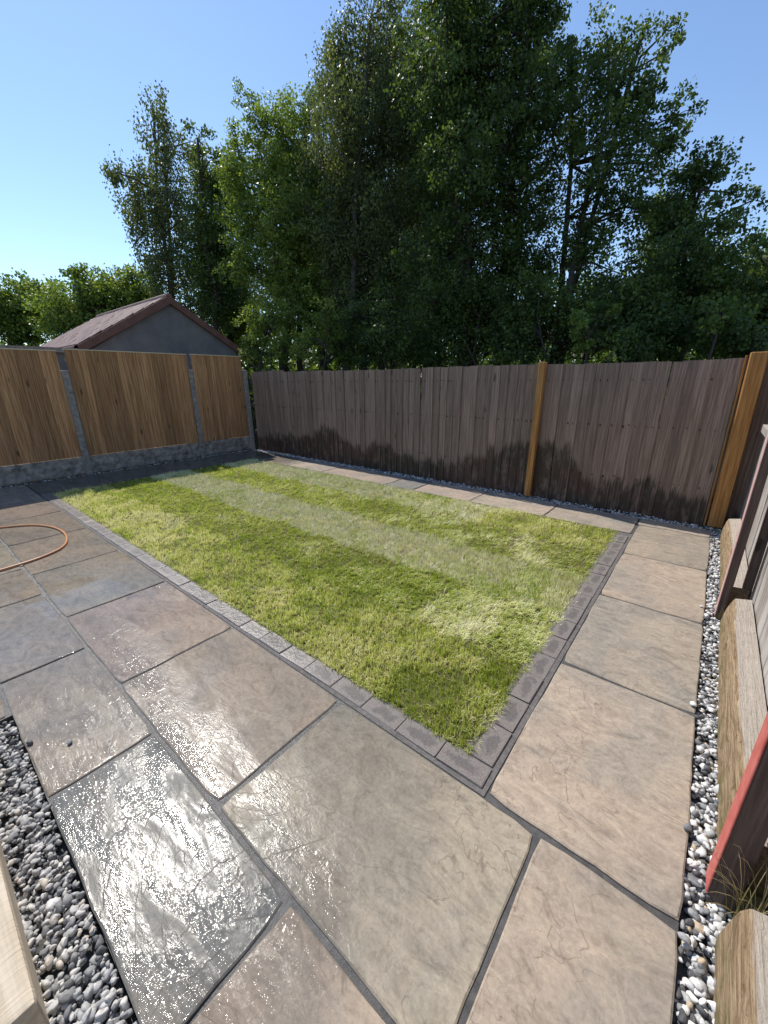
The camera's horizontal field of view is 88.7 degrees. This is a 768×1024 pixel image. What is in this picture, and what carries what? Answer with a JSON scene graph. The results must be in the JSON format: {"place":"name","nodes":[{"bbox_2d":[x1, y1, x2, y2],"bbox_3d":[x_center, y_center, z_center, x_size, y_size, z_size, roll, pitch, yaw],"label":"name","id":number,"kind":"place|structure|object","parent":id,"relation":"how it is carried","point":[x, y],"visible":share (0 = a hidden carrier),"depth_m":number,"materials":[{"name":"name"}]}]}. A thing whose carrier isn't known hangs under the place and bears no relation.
{"place":"outdoors","nodes":[
{"label":"outdoors","id":0,"kind":"place"},
{"bbox_2d":[0,720,138,1023],"bbox_3d":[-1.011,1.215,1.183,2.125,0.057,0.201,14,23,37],"label":"front gravel","id":1,"kind":"structure","parent":0,"point":[66,990],"depth_m":1.19,"materials":[{"name":"grey gravel"}]},
{"bbox_2d":[0,450,247,487],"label":"gravel","id":2,"kind":"structure","parent":0,"point":[138,466],"depth_m":7.45,"materials":[{"name":"grey gravel"}]},
{"bbox_2d":[0,450,709,1023],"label":"patio","id":3,"kind":"structure","parent":0,"point":[252,832],"depth_m":1.46,"materials":[{"name":"stone"}]},
{"bbox_2d":[26,740,32,745],"bbox_3d":[-1.551,1.009,1.720,0.024,0.017,0.026,-15,23,-37],"label":"pebble","id":4,"kind":"object","parent":3,"relation":"on","point":[29,742],"visible":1,"depth_m":1.72,"materials":[{"name":"grey stone"}]},
{"bbox_2d":[0,524,67,570],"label":"garden hose","id":5,"kind":"object","parent":3,"relation":"on","point":[45,555],"visible":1,"depth_m":3.78,"materials":[{"name":"rubber"}]},
{"bbox_2d":[683,822,692,831],"bbox_3d":[1.068,1.103,1.377,0.040,0.021,0.024,-14,23,-36],"label":"pebble","id":6,"kind":"object","parent":3,"relation":"on","point":[687,827],"visible":1,"depth_m":1.37,"materials":[{"name":"white stone"}]},
{"bbox_2d":[690,701,696,706],"bbox_3d":[1.493,0.926,1.897,0.029,0.021,0.032,12,22,33],"label":"pebble","id":7,"kind":"object","parent":3,"relation":"on","point":[692,703],"visible":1,"depth_m":1.89,"materials":[{"name":"white stone"}]},
{"bbox_2d":[0,0,767,365],"label":"sky","id":8,"kind":"structure","parent":0,"point":[72,72],"materials":[{"name":"blue"}]},
{"bbox_2d":[1,397,767,1018],"bbox_3d":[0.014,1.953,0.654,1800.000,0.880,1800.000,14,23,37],"label":"ground","id":9,"kind":"structure","parent":0,"point":[29,757],"depth_m":6.55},
{"bbox_2d":[0,842,49,1023],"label":"timber beam","id":10,"kind":"structure","parent":9,"relation":"on","point":[21,997],"depth_m":0.99,"materials":[{"name":"beige wood"}]},
{"bbox_2d":[0,267,75,346],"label":"bushy tree","id":11,"kind":"object","parent":9,"relation":"on","point":[16,329],"visible":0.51,"depth_m":16.05,"materials":[{"name":"green plant"}]},
{"bbox_2d":[0,345,77,390],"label":"outbuilding","id":12,"kind":"structure","parent":9,"relation":"on","point":[60,353],"depth_m":7.90,"materials":[{"name":"concrete"}]},
{"bbox_2d":[21,262,176,343],"bbox_3d":[-11.053,-6.691,15.958,3.943,5.966,5.575,42,45,63],"label":"bushy tree","id":13,"kind":"object","parent":9,"relation":"on","point":[93,297],"visible":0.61,"depth_m":14.45,"materials":[{"name":"green plant"}]},
{"bbox_2d":[0,348,255,486],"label":"fence","id":14,"kind":"object","parent":9,"relation":"on","point":[114,410],"visible":0.98,"depth_m":6.91,"materials":[{"name":"wood"}]},
{"bbox_2d":[39,293,245,369],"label":"garage","id":15,"kind":"structure","parent":9,"relation":"on","point":[165,323],"depth_m":9.36,"materials":[{"name":"tile"}]},
{"bbox_2d":[99,80,216,311],"bbox_3d":[-7.804,-8.964,14.897,3.736,10.910,4.087,-3,19,-7],"label":"birch tree","id":16,"kind":"object","parent":9,"relation":"on","point":[157,221],"visible":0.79,"depth_m":13.46,"materials":[{"name":"green plant"}]},
{"bbox_2d":[170,117,251,333],"bbox_3d":[-5.888,-7.685,13.770,3.308,9.203,2.966,14,23,37],"label":"leafy tree","id":17,"kind":"object","parent":9,"relation":"on","point":[206,251],"visible":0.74,"depth_m":12.81,"materials":[{"name":"green plant"}]},
{"bbox_2d":[184,217,269,369],"bbox_3d":[-6.294,-7.762,16.230,3.211,7.781,3.876,-3,19,-8],"label":"leafy tree","id":18,"kind":"object","parent":9,"relation":"on","point":[236,336],"visible":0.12,"depth_m":15.95,"materials":[{"name":"green plant"}]},
{"bbox_2d":[232,296,298,441],"bbox_3d":[-3.240,-3.933,10.934,1.928,3.819,2.128,-5,19,-13],"label":"shrub","id":19,"kind":"object","parent":9,"relation":"on","point":[260,324],"visible":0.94,"depth_m":10.55,"materials":[{"name":"green plant"}]},
{"bbox_2d":[207,76,346,371],"bbox_3d":[-2.995,-7.418,12.085,4.844,9.726,4.013,14,23,37],"label":"leafy tree","id":20,"kind":"object","parent":9,"relation":"on","point":[272,208],"visible":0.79,"depth_m":10.89,"materials":[{"name":"green plant"}]},
{"bbox_2d":[260,161,365,370],"bbox_3d":[-2.339,-8.163,15.057,4.602,9.240,3.812,-11,21,-28],"label":"leafy tree","id":21,"kind":"object","parent":9,"relation":"on","point":[326,367],"visible":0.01,"depth_m":15.40,"materials":[{"name":"green plant"}]},
{"bbox_2d":[288,296,366,370],"bbox_3d":[-1.281,-3.713,10.791,1.514,3.481,2.939,8,20,24],"label":"shrub","id":22,"kind":"object","parent":9,"relation":"on","point":[320,332],"visible":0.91,"depth_m":9.86,"materials":[{"name":"green plant"}]},
{"bbox_2d":[40,493,632,796],"bbox_3d":[-1.178,0.034,4.794,6.787,0.107,3.404,14,23,37],"label":"sett edging","id":23,"kind":"object","parent":9,"relation":"on","point":[477,771],"visible":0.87,"depth_m":2.11,"materials":[{"name":"stone"}]},
{"bbox_2d":[53,458,620,754],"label":"lawn grass","id":24,"kind":"structure","parent":9,"relation":"on","point":[486,579],"depth_m":3.30,"materials":[{"name":"green plant"}]},
{"bbox_2d":[289,0,444,417],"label":"birch tree","id":25,"kind":"object","parent":9,"relation":"on","point":[363,234],"visible":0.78,"depth_m":9.58,"materials":[{"name":"green plant"}]},
{"bbox_2d":[0,240,759,423],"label":"distant wood","id":26,"kind":"object","parent":9,"relation":"on","point":[331,365],"visible":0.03,"depth_m":17.02,"materials":[{"name":"green plant"}]},
{"bbox_2d":[332,272,448,371],"bbox_3d":[0.044,-3.744,10.016,2.982,4.012,2.518,14,23,37],"label":"shrub","id":27,"kind":"object","parent":9,"relation":"on","point":[380,343],"visible":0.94,"depth_m":9.41,"materials":[{"name":"green plant"}]},
{"bbox_2d":[369,112,464,368],"bbox_3d":[1.315,-8.183,13.979,4.438,9.894,3.828,-11,21,-29],"label":"birch tree","id":28,"kind":"object","parent":9,"relation":"on","point":[442,325],"visible":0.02,"depth_m":13.21,"materials":[{"name":"green plant"}]},
{"bbox_2d":[415,269,545,366],"bbox_3d":[2.425,-3.457,9.295,2.925,3.887,2.959,14,23,37],"label":"shrub","id":29,"kind":"object","parent":9,"relation":"on","point":[477,314],"visible":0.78,"depth_m":8.53,"materials":[{"name":"green plant"}]},
{"bbox_2d":[383,0,593,377],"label":"leafy tree","id":30,"kind":"object","parent":9,"relation":"on","point":[473,98],"visible":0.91,"depth_m":7.75,"materials":[{"name":"green plant"}]},
{"bbox_2d":[249,358,767,529],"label":"back fence","id":31,"kind":"object","parent":9,"relation":"on","point":[609,437],"visible":0.94,"depth_m":5.09,"materials":[{"name":"brown wood"}]},
{"bbox_2d":[495,263,585,364],"bbox_3d":[3.229,-3.042,8.414,1.888,3.660,2.073,14,23,37],"label":"shrub","id":32,"kind":"object","parent":9,"relation":"on","point":[541,311],"visible":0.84,"depth_m":7.70,"materials":[{"name":"green plant"}]},
{"bbox_2d":[564,298,625,363],"bbox_3d":[3.780,-2.323,7.302,1.030,2.989,1.507,14,23,37],"label":"shrub","id":33,"kind":"object","parent":9,"relation":"on","point":[583,338],"visible":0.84,"depth_m":6.93,"materials":[{"name":"green plant"}]},
{"bbox_2d":[539,0,708,363],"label":"leafy tree","id":34,"kind":"object","parent":9,"relation":"on","point":[617,114],"visible":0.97,"depth_m":7.09,"materials":[{"name":"green plant"}]},
{"bbox_2d":[582,270,702,362],"bbox_3d":[4.392,-2.457,7.017,1.807,3.410,2.314,14,23,37],"label":"shrub","id":35,"kind":"object","parent":9,"relation":"on","point":[633,338],"visible":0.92,"depth_m":6.55,"materials":[{"name":"green plant"}]},
{"bbox_2d":[569,189,748,362],"bbox_3d":[6.787,-4.642,9.706,3.334,5.819,4.099,-7,20,-19],"label":"leafy tree","id":36,"kind":"object","parent":9,"relation":"on","point":[654,196],"visible":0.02,"depth_m":9.31,"materials":[{"name":"green plant"}]},
{"bbox_2d":[560,135,767,361],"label":"leafy tree","id":37,"kind":"object","parent":9,"relation":"on","point":[691,278],"visible":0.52,"depth_m":6.68,"materials":[{"name":"green plant"}]},
{"bbox_2d":[662,291,767,367],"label":"shrub","id":38,"kind":"object","parent":9,"relation":"on","point":[732,322],"visible":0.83,"depth_m":5.89,"materials":[{"name":"green plant"}]},
{"bbox_2d":[677,228,767,350],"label":"leafy tree","id":39,"kind":"object","parent":9,"relation":"on","point":[763,310],"visible":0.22,"depth_m":7.06,"materials":[{"name":"green plant"}]},
{"bbox_2d":[254,449,721,532],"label":"back gravel","id":40,"kind":"structure","parent":0,"point":[639,516],"depth_m":5.39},
{"bbox_2d":[524,362,546,495],"bbox_3d":[1.955,-1.032,5.089,0.075,1.700,0.075,15,24,37],"label":"fence post","id":41,"kind":"object","parent":40,"relation":"on","point":[535,424],"visible":1,"depth_m":5.04,"materials":[{"name":"brown wood"}]},
{"bbox_2d":[703,355,747,525],"bbox_3d":[3.428,-0.666,3.964,0.019,1.700,0.030,13,23,37],"label":"timber strip","id":42,"kind":"object","parent":40,"relation":"on","point":[728,428],"visible":1,"depth_m":3.93,"materials":[{"name":"brown wood"}]},
{"bbox_2d":[707,351,767,527],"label":"corner post","id":43,"kind":"object","parent":40,"relation":"on","point":[750,389],"visible":1,"depth_m":3.82,"materials":[{"name":"brown wood"}]},
{"bbox_2d":[672,532,731,1023],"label":"side gravel","id":44,"kind":"structure","parent":0,"point":[698,926],"depth_m":1.34,"materials":[{"name":"grey gravel"}]},
{"bbox_2d":[677,932,690,944],"bbox_3d":[0.843,1.196,1.104,0.022,0.015,0.034,-17,25,-41],"label":"pebble","id":45,"kind":"object","parent":44,"relation":"on","point":[684,937],"visible":1,"depth_m":1.10,"materials":[{"name":"white stone"}]},
{"bbox_2d":[683,816,767,932],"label":"grass tuft","id":46,"kind":"object","parent":44,"relation":"on","point":[741,900],"visible":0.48,"depth_m":1.09,"materials":[{"name":"plant"}]},
{"bbox_2d":[704,424,767,1023],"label":"fence","id":47,"kind":"object","parent":44,"relation":"on","point":[740,975],"visible":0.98,"depth_m":1.44,"materials":[{"name":"brown wood"}]}
]}

